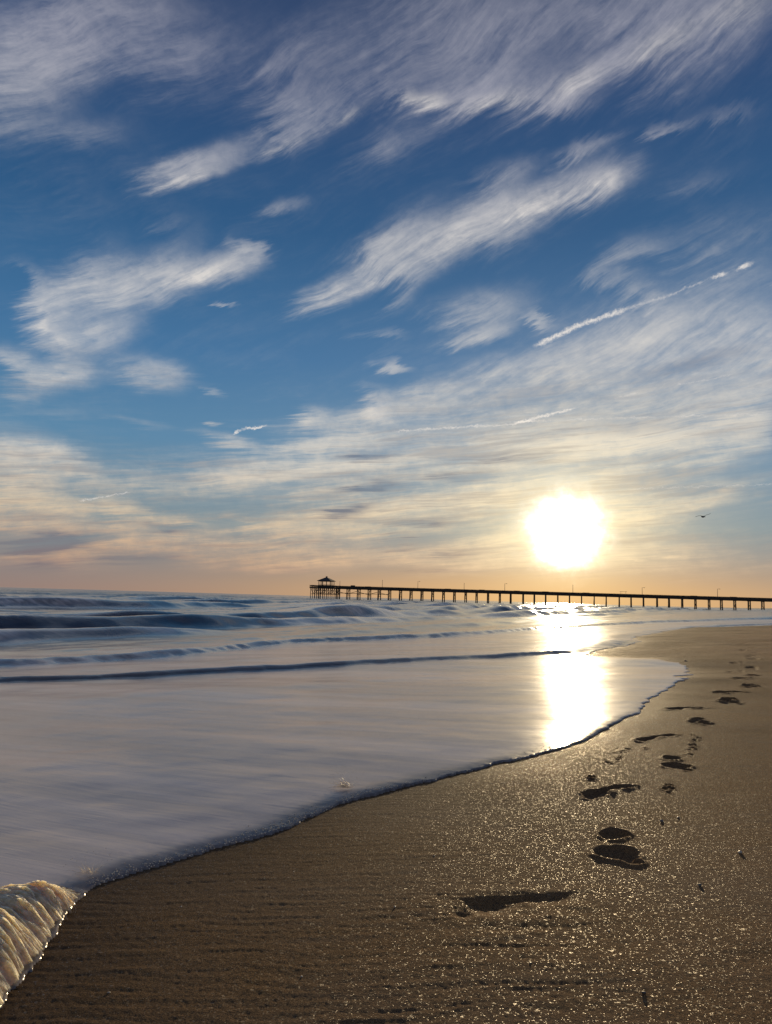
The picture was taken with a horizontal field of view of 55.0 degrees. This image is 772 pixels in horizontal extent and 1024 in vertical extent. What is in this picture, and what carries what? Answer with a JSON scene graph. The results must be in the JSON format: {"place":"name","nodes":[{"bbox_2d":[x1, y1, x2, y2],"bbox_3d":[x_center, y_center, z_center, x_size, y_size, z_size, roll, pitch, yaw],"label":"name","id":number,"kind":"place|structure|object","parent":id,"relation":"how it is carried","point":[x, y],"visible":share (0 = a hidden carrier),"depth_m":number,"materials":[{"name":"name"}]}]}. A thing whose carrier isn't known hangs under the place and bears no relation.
{"place":"outdoors","nodes":[
{"label":"outdoors","id":0,"kind":"place"},
{"bbox_2d":[0,625,771,1023],"bbox_3d":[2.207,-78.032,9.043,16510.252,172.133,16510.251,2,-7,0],"label":"beach","id":1,"kind":"structure","parent":0,"point":[558,887],"depth_m":1.82,"materials":[{"name":"brown sand"}]},
{"bbox_2d":[0,587,771,1008],"bbox_3d":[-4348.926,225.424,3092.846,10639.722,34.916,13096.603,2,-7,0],"label":"sea","id":2,"kind":"structure","parent":0,"point":[140,727],"depth_m":5.96,"materials":[{"name":"liquid"}]},
{"bbox_2d":[0,880,79,1005],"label":"wave foam","id":3,"kind":"object","parent":2,"relation":"on","point":[10,896],"visible":0.94,"depth_m":1.66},
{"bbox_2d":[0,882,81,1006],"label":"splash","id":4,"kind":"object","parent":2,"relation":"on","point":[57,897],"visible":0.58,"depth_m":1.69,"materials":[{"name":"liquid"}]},
{"bbox_2d":[72,851,111,873],"bbox_3d":[-0.821,0.964,2.042,0.122,0.065,0.047,2,-7,0],"label":"splash","id":5,"kind":"object","parent":2,"relation":"on","point":[89,868],"visible":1,"depth_m":2.04,"materials":[{"name":"liquid"}]},
{"bbox_2d":[71,728,603,891],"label":"foam beads","id":6,"kind":"object","parent":2,"relation":"on","point":[270,827],"visible":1,"depth_m":2.41},
{"bbox_2d":[329,769,362,788],"bbox_3d":[-0.160,1.075,3.003,0.165,0.087,0.069,2,-7,0],"label":"splash","id":7,"kind":"object","parent":2,"relation":"on","point":[341,786],"visible":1,"depth_m":2.98,"materials":[{"name":"liquid"}]},
{"bbox_2d":[309,585,771,609],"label":"fishing pier","id":8,"kind":"structure","parent":2,"relation":"in","point":[523,593],"depth_m":390.44,"materials":[{"name":"brown wood"}]},
{"bbox_2d":[317,576,335,586],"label":"pavilion","id":9,"kind":"structure","parent":8,"relation":"on","point":[326,579],"depth_m":418.47,"materials":[{"name":"wood"}]},
{"bbox_2d":[0,0,771,607],"label":"sky","id":10,"kind":"structure","parent":0,"point":[294,294],"materials":[{"name":"blue"}]},
{"bbox_2d":[711,607,771,608],"bbox_3d":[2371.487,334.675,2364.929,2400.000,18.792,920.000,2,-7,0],"label":"headland","id":11,"kind":"structure","parent":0,"point":[744,608],"depth_m":2528.96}
]}

